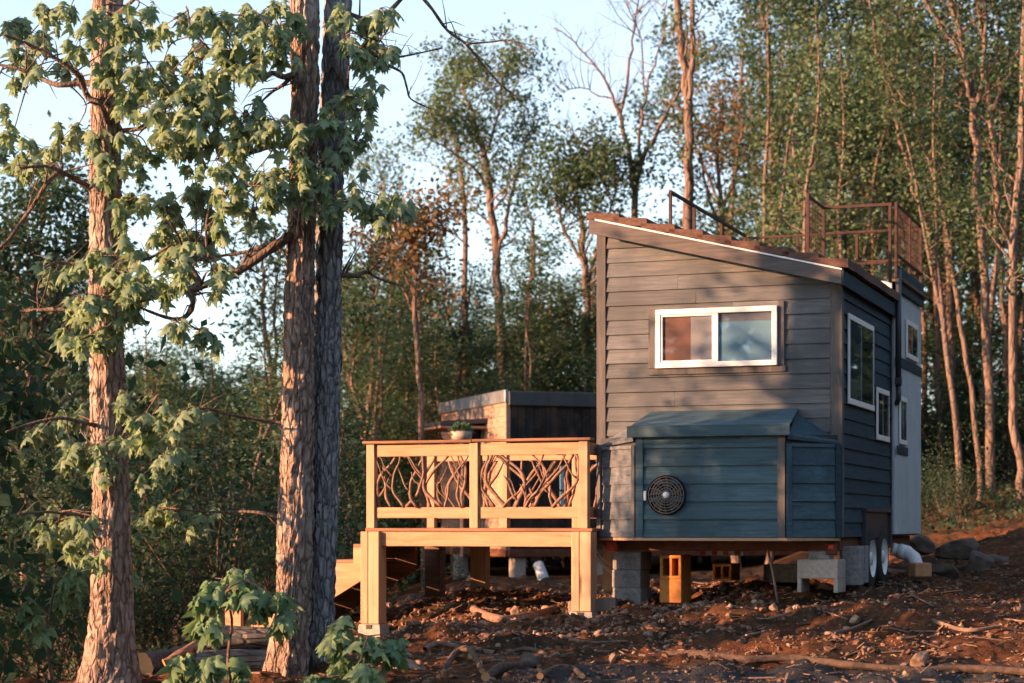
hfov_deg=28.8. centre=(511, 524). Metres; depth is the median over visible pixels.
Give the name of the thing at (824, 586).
rock
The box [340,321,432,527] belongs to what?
forest tree
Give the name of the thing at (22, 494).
forest tree
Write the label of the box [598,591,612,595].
pier block
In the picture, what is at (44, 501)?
forest tree
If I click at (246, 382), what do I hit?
forest tree
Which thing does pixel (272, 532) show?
bush
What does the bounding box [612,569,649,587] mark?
concrete block
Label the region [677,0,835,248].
forest tree
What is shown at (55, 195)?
forest tree
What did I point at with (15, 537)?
bush
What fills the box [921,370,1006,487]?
bush
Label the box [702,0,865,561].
forest tree
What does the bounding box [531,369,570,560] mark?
bush
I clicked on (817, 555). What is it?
concrete block
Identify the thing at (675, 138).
forest tree
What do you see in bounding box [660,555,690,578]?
concrete block
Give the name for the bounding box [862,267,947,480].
forest tree
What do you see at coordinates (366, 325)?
forest tree
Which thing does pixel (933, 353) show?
forest tree
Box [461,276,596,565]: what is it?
forest tree
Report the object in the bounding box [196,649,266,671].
log
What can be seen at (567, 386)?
bush
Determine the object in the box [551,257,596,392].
forest tree
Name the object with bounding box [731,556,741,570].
forest tree
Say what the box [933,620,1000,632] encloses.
stick
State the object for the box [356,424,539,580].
bush
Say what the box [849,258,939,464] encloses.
forest tree
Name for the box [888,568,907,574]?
stick
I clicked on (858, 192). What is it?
forest tree
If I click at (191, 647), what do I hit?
log
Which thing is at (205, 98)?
maple tree
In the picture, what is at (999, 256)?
forest tree
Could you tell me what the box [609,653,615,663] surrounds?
rock
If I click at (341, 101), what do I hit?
maple tree
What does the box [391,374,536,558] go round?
bush
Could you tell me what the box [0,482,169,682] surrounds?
bush
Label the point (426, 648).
stick
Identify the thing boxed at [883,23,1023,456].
forest tree
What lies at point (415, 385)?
forest tree
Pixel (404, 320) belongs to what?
forest tree
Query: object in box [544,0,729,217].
forest tree
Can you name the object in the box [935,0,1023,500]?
forest tree
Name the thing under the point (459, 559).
concrete block
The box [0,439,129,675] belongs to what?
forest tree
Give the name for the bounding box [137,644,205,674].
log
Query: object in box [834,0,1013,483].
forest tree
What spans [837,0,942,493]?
forest tree
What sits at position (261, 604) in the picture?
maple sapling
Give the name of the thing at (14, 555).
bush
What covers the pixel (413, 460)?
bush
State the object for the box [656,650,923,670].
log
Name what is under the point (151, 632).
bush
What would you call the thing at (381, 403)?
forest tree
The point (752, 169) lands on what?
forest tree
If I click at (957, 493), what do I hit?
bush
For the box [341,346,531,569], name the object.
bush
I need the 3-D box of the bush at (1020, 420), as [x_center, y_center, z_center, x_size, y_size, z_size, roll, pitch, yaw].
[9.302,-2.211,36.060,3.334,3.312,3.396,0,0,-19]
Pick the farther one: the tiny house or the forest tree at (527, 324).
the forest tree at (527, 324)
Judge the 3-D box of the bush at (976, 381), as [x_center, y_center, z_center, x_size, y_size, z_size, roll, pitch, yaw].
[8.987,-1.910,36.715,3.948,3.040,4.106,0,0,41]
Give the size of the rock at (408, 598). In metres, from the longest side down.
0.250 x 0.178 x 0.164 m
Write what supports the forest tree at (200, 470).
on the ground
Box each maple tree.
[0,0,180,682]
[132,0,324,676]
[297,0,548,669]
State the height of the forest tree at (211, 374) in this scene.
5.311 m
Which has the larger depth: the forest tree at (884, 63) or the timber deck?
the forest tree at (884, 63)
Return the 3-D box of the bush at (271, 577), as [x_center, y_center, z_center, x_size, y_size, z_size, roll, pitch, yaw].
[-2.664,0.376,25.349,2.352,3.210,3.726,0,0,40]
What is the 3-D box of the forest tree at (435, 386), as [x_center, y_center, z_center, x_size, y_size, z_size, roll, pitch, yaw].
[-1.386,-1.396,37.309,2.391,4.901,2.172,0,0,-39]
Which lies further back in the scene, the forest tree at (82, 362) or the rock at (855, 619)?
the forest tree at (82, 362)
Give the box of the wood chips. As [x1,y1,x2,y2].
[68,547,1023,682]
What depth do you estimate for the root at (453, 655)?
16.96 m
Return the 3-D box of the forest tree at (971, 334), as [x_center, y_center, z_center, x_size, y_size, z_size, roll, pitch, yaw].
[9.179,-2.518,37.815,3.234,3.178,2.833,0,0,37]
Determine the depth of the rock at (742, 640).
18.07 m
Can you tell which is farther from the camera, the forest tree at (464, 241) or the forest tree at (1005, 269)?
the forest tree at (1005, 269)
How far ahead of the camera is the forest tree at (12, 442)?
46.31 m
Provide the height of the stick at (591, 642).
0.077 m
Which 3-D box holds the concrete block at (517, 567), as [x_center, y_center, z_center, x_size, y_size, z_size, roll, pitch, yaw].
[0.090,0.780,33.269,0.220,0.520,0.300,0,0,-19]
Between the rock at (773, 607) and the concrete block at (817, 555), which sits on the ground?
the rock at (773, 607)
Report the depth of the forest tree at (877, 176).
48.67 m
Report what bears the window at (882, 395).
in the tiny house
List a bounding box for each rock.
[393,658,425,668]
[405,595,417,600]
[443,602,453,608]
[510,606,519,614]
[520,653,540,665]
[549,651,559,656]
[594,630,603,635]
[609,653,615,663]
[643,630,652,636]
[737,638,746,642]
[752,592,761,599]
[769,603,777,610]
[817,583,833,589]
[849,614,860,623]
[900,662,909,665]
[910,651,928,666]
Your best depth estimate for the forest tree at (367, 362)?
42.30 m
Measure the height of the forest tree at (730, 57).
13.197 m
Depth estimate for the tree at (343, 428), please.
29.99 m
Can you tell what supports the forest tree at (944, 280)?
on the ground
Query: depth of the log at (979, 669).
16.37 m
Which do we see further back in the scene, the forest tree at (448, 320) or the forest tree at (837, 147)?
the forest tree at (448, 320)
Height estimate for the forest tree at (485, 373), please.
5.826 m
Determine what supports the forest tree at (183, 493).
on the ground
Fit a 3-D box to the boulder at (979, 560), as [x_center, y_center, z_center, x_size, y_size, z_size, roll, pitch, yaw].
[5.602,0.487,23.829,0.344,0.378,0.372,0,0,11]
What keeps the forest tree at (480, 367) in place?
on the ground
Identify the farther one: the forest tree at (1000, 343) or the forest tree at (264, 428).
the forest tree at (1000, 343)
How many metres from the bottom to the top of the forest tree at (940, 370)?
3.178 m
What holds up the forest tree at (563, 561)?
on the ground
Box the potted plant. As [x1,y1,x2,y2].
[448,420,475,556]
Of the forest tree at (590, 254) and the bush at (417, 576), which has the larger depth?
the forest tree at (590, 254)
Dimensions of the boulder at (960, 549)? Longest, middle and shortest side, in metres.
0.562 x 0.453 x 0.278 m
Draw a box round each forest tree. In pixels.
[0,109,166,679]
[0,252,127,572]
[0,252,139,663]
[0,330,73,677]
[0,334,45,611]
[0,422,215,629]
[0,424,59,673]
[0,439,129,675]
[0,444,85,663]
[1,242,183,656]
[1,306,89,659]
[2,356,89,631]
[24,434,240,596]
[51,410,259,648]
[70,329,208,616]
[86,334,199,559]
[89,346,197,629]
[127,324,258,562]
[128,357,238,641]
[129,428,268,619]
[133,431,276,616]
[136,361,237,583]
[143,350,265,643]
[148,367,280,581]
[150,367,281,617]
[163,360,279,555]
[180,352,280,525]
[185,327,359,620]
[197,163,385,592]
[197,323,283,596]
[198,372,362,561]
[208,250,388,509]
[245,387,417,577]
[259,221,468,483]
[281,230,455,529]
[340,298,440,478]
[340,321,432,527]
[340,340,377,441]
[341,308,430,591]
[342,250,494,458]
[342,310,494,579]
[343,117,459,433]
[343,166,490,589]
[345,291,437,440]
[356,258,532,438]
[362,232,485,417]
[372,325,472,575]
[387,58,504,397]
[392,12,573,561]
[403,271,489,412]
[405,237,492,401]
[411,267,492,419]
[416,286,492,410]
[436,310,522,398]
[440,321,572,392]
[444,154,588,557]
[454,262,536,384]
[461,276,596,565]
[471,220,596,567]
[475,293,577,562]
[475,311,596,391]
[479,97,682,392]
[493,275,596,566]
[536,261,596,390]
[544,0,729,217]
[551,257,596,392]
[559,236,596,392]
[610,0,823,249]
[636,15,753,236]
[638,0,736,564]
[639,47,808,240]
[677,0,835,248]
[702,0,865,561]
[703,27,867,257]
[704,0,890,246]
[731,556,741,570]
[732,1,852,254]
[733,47,859,256]
[739,0,876,252]
[742,0,882,563]
[749,0,895,257]
[771,16,906,278]
[772,47,929,264]
[781,52,946,396]
[790,55,940,332]
[808,56,910,270]
[811,82,919,278]
[814,0,961,278]
[818,0,929,360]
[828,0,946,277]
[830,0,965,275]
[830,84,941,316]
[832,2,957,473]
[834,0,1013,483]
[834,15,1005,503]
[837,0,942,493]
[847,1,955,283]
[848,117,1022,454]
[849,17,983,500]
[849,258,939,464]
[861,0,1022,490]
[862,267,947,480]
[878,72,987,325]
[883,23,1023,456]
[893,47,993,474]
[899,0,998,389]
[909,0,1022,477]
[921,49,1022,364]
[921,304,1023,414]
[921,305,1023,465]
[921,315,1023,470]
[921,328,1005,460]
[921,394,996,483]
[922,41,1023,426]
[926,0,1023,378]
[931,21,1023,483]
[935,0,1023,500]
[949,0,1023,307]
[949,0,1023,347]
[989,136,1023,440]
[999,337,1023,431]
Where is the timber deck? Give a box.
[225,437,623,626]
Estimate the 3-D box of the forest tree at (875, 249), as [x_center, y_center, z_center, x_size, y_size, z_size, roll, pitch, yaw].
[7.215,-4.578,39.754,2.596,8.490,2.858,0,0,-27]
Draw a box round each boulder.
[910,534,935,555]
[932,563,960,578]
[934,538,980,559]
[965,550,994,571]
[989,554,1008,561]
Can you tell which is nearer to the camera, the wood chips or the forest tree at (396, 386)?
the wood chips
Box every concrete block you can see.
[452,554,467,578]
[509,557,525,577]
[568,597,617,612]
[597,556,602,574]
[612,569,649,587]
[613,551,651,569]
[613,587,650,605]
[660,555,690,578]
[660,578,690,602]
[713,563,739,580]
[764,564,796,581]
[797,559,845,592]
[808,551,833,558]
[841,546,863,584]
[859,545,868,582]
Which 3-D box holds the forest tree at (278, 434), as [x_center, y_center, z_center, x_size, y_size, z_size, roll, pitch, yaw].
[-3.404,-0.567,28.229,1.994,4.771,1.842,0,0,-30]
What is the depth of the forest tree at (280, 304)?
43.83 m
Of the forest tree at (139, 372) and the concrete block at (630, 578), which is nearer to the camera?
the concrete block at (630, 578)
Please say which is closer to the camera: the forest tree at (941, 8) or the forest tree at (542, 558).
the forest tree at (542, 558)
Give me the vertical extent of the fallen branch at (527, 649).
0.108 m
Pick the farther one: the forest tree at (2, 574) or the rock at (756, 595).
the forest tree at (2, 574)
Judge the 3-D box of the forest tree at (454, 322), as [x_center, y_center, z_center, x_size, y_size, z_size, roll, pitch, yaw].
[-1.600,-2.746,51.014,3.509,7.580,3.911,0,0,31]
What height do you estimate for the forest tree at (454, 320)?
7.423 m
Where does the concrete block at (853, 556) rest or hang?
on the ground
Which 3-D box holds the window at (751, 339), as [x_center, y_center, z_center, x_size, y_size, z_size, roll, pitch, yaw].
[2.110,-1.931,20.589,1.457,0.728,0.073,0,0,20]
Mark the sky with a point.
(418, 17)
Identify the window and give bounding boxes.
[559,464,565,506]
[649,300,785,374]
[847,313,874,410]
[876,387,889,441]
[899,396,907,445]
[906,319,918,362]
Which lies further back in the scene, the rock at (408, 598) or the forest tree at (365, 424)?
the forest tree at (365, 424)
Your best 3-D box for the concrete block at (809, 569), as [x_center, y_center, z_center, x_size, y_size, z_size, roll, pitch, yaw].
[3.164,0.517,20.354,0.420,0.335,0.360,0,0,22]
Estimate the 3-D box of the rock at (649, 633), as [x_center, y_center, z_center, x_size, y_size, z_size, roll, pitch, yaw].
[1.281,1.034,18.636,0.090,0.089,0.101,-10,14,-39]
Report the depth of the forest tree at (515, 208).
42.91 m
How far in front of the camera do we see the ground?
18.73 m
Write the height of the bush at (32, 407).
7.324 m
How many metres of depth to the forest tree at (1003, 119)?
38.31 m
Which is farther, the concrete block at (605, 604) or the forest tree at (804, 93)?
the forest tree at (804, 93)
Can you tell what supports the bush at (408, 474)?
on the ground
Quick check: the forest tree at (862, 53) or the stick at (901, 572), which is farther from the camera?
the forest tree at (862, 53)
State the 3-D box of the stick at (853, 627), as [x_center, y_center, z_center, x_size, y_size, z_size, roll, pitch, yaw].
[3.084,0.948,18.408,0.049,0.135,0.873,0,0,42]
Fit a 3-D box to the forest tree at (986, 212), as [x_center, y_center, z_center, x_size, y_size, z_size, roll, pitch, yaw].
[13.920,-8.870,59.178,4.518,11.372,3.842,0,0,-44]
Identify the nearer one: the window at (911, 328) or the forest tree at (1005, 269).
the window at (911, 328)
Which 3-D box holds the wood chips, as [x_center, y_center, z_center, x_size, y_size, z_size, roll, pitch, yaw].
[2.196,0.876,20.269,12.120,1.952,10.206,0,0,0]
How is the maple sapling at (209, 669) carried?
on the ground
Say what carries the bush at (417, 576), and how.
on the ground
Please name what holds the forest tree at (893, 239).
on the ground
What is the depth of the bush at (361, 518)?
28.96 m
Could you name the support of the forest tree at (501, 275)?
on the ground
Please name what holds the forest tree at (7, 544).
on the ground
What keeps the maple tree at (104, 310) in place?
on the ground
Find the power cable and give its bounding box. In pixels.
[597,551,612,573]
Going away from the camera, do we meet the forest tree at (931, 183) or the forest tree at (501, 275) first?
the forest tree at (931, 183)
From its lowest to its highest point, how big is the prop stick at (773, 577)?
0.543 m
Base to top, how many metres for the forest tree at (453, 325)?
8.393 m
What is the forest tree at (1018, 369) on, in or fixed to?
on the ground
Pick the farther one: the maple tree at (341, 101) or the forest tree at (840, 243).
the forest tree at (840, 243)
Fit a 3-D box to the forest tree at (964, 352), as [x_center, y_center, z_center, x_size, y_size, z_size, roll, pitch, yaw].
[6.917,-4.330,33.765,2.419,8.566,2.558,0,0,0]
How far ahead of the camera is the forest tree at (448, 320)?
42.83 m
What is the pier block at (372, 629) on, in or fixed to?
on the ground
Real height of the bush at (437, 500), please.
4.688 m
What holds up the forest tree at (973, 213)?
on the ground
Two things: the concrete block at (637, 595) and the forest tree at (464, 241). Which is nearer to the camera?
the concrete block at (637, 595)
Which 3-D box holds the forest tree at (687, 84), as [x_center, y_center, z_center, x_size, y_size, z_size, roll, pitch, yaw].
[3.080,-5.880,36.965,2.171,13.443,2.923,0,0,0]
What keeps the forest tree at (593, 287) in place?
on the ground
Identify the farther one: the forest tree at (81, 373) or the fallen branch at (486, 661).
the forest tree at (81, 373)
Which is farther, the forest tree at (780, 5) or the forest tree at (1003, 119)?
the forest tree at (780, 5)
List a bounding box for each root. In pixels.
[441,645,484,673]
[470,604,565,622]
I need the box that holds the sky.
[0,0,1023,523]
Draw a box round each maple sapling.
[16,561,145,682]
[155,653,252,682]
[180,568,304,682]
[298,616,411,682]
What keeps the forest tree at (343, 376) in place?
on the ground
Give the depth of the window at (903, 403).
23.35 m
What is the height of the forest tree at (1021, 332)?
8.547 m
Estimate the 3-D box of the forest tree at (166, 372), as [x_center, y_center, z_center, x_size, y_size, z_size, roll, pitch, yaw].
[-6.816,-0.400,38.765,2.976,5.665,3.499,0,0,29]
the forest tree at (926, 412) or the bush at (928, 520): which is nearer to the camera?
the bush at (928, 520)
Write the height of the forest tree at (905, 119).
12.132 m
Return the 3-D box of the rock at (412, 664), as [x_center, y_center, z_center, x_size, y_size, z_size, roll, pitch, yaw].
[-0.892,1.213,16.920,0.314,0.167,0.272,12,0,0]
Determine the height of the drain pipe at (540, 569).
0.496 m
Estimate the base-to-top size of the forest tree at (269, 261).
8.084 m
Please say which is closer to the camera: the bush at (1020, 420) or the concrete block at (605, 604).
the concrete block at (605, 604)
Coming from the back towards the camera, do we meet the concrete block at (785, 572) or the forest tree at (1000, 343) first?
the forest tree at (1000, 343)
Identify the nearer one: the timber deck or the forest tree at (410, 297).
the timber deck
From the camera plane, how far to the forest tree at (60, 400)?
35.37 m
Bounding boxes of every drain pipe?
[533,561,548,580]
[890,543,922,562]
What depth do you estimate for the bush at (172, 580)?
26.07 m
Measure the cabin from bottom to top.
2.770 m
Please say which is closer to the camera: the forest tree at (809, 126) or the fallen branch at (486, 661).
the fallen branch at (486, 661)
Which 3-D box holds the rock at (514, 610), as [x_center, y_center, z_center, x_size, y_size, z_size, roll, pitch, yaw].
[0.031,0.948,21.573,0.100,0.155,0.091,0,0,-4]
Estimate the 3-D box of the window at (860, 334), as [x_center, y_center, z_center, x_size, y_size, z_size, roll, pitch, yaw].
[3.709,-1.710,21.119,0.028,0.930,1.490,0,0,20]
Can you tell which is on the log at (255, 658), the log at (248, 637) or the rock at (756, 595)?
the log at (248, 637)
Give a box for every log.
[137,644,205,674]
[162,640,205,665]
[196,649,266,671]
[206,625,269,649]
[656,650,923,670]
[903,665,1023,675]
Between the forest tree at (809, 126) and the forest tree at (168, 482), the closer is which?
the forest tree at (168, 482)
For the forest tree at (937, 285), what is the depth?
33.17 m
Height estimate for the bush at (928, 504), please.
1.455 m
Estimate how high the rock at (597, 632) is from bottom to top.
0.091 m
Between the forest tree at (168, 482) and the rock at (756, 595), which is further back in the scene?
the forest tree at (168, 482)
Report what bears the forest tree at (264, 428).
on the ground
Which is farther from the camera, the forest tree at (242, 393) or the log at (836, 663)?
the forest tree at (242, 393)
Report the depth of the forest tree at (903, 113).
40.71 m
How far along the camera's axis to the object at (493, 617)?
21.20 m
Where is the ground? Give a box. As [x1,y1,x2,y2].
[0,412,1023,682]
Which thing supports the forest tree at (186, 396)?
on the ground
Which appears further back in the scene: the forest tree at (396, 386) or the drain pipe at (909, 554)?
the forest tree at (396, 386)
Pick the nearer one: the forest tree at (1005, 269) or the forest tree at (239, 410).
the forest tree at (239, 410)
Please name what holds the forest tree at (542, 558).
on the ground
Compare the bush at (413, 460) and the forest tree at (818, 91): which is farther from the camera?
the bush at (413, 460)
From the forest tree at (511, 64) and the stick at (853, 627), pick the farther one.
the forest tree at (511, 64)
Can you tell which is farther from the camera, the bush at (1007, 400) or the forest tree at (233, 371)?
the forest tree at (233, 371)
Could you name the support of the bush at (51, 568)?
on the ground
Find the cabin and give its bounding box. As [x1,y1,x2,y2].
[415,390,797,556]
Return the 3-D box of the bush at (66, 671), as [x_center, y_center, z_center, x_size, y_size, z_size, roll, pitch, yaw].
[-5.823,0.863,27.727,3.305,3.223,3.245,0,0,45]
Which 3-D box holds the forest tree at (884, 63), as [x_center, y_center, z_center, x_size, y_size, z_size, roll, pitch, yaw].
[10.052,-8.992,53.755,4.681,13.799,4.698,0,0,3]
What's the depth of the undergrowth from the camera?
29.06 m
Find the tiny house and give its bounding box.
[586,190,927,587]
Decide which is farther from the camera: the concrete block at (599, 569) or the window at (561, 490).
the concrete block at (599, 569)
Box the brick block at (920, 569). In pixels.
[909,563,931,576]
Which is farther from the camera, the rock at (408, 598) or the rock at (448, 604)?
the rock at (408, 598)
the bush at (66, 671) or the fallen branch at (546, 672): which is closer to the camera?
the fallen branch at (546, 672)
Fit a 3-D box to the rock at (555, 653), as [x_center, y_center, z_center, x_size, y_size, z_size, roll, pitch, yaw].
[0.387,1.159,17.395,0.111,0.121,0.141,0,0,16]
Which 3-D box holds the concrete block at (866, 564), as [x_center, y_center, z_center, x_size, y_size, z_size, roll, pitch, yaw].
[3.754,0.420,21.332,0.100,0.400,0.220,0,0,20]
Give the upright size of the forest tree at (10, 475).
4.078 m
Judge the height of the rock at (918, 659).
0.147 m
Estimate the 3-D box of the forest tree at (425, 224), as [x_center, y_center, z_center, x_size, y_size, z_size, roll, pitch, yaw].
[-1.888,-2.451,33.706,3.087,7.321,2.848,0,0,0]
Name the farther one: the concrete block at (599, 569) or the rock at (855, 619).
the concrete block at (599, 569)
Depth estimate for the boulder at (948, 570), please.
23.14 m
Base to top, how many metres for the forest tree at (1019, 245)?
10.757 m
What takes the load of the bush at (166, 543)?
on the ground
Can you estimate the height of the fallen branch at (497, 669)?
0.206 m
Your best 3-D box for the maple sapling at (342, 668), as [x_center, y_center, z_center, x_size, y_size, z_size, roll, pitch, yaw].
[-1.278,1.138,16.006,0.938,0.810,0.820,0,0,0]
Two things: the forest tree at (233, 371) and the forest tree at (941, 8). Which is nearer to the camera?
the forest tree at (233, 371)
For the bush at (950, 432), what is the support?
on the ground
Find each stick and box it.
[423,641,496,654]
[559,634,625,643]
[757,611,792,619]
[767,550,778,602]
[819,619,872,635]
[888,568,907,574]
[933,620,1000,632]
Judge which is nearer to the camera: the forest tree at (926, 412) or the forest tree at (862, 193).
the forest tree at (926, 412)
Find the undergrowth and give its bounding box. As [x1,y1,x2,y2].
[40,481,1023,680]
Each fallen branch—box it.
[468,646,546,659]
[479,657,541,672]
[481,647,549,681]
[537,664,584,679]
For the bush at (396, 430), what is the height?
4.641 m
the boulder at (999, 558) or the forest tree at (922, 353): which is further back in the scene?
the forest tree at (922, 353)
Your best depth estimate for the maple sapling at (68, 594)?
17.87 m
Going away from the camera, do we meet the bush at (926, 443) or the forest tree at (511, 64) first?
the bush at (926, 443)
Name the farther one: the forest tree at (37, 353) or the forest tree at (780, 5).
the forest tree at (780, 5)
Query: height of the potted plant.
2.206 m
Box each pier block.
[358,623,389,637]
[569,611,597,618]
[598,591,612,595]
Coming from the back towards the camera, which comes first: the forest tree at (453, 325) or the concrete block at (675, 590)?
the forest tree at (453, 325)
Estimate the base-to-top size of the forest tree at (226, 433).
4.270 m
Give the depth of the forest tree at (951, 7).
34.45 m
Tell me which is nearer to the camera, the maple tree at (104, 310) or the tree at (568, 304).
the maple tree at (104, 310)
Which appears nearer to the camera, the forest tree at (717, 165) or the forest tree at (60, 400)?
the forest tree at (60, 400)
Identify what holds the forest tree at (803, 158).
on the ground
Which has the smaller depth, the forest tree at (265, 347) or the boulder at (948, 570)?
the boulder at (948, 570)
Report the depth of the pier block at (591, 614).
20.70 m
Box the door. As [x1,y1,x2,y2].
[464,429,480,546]
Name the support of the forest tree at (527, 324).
on the ground
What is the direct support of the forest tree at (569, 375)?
on the ground
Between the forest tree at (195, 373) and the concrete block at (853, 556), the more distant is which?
the forest tree at (195, 373)
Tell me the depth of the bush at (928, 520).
31.72 m
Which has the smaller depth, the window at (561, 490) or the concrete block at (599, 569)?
the window at (561, 490)
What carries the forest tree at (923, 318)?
on the ground
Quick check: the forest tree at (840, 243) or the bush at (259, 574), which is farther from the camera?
the forest tree at (840, 243)
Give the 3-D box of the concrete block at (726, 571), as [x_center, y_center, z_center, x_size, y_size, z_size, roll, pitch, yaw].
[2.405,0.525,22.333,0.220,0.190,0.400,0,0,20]
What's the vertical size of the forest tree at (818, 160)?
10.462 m
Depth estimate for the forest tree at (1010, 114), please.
36.66 m
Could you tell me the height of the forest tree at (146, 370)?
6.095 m
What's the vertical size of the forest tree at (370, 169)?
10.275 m
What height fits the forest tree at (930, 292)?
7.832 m
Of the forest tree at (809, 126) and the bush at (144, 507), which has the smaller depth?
the bush at (144, 507)
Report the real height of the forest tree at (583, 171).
9.357 m
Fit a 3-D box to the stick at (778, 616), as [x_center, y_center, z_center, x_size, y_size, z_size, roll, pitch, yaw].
[2.402,0.864,18.995,0.528,0.090,0.163,0,0,23]
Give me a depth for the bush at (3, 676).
29.93 m
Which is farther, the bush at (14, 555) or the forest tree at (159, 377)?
the forest tree at (159, 377)
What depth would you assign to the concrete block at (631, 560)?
21.07 m
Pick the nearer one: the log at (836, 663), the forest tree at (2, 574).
the log at (836, 663)
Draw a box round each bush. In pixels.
[0,256,207,682]
[0,367,278,680]
[0,442,86,679]
[0,470,194,679]
[0,473,180,680]
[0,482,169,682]
[0,539,69,681]
[12,542,39,557]
[32,482,253,675]
[35,318,424,642]
[130,400,276,649]
[175,476,345,618]
[179,444,421,624]
[221,423,422,615]
[267,430,423,595]
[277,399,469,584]
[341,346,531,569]
[347,475,450,589]
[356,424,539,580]
[365,364,534,578]
[372,382,503,586]
[379,394,498,565]
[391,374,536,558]
[392,373,507,564]
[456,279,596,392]
[522,348,701,562]
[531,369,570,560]
[921,311,1023,482]
[921,336,1023,495]
[921,354,1023,479]
[921,367,997,494]
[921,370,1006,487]
[921,415,1022,534]
[921,421,976,523]
[921,441,985,526]
[963,296,1023,476]
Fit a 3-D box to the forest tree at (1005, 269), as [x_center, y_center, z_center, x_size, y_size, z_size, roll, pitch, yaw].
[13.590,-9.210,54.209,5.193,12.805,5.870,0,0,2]
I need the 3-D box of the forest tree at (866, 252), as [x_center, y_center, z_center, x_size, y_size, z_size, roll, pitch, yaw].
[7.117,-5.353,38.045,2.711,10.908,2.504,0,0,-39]
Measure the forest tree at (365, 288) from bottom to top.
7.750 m
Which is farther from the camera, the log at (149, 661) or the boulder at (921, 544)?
the boulder at (921, 544)
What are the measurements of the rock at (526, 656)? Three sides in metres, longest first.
0.188 x 0.127 x 0.097 m

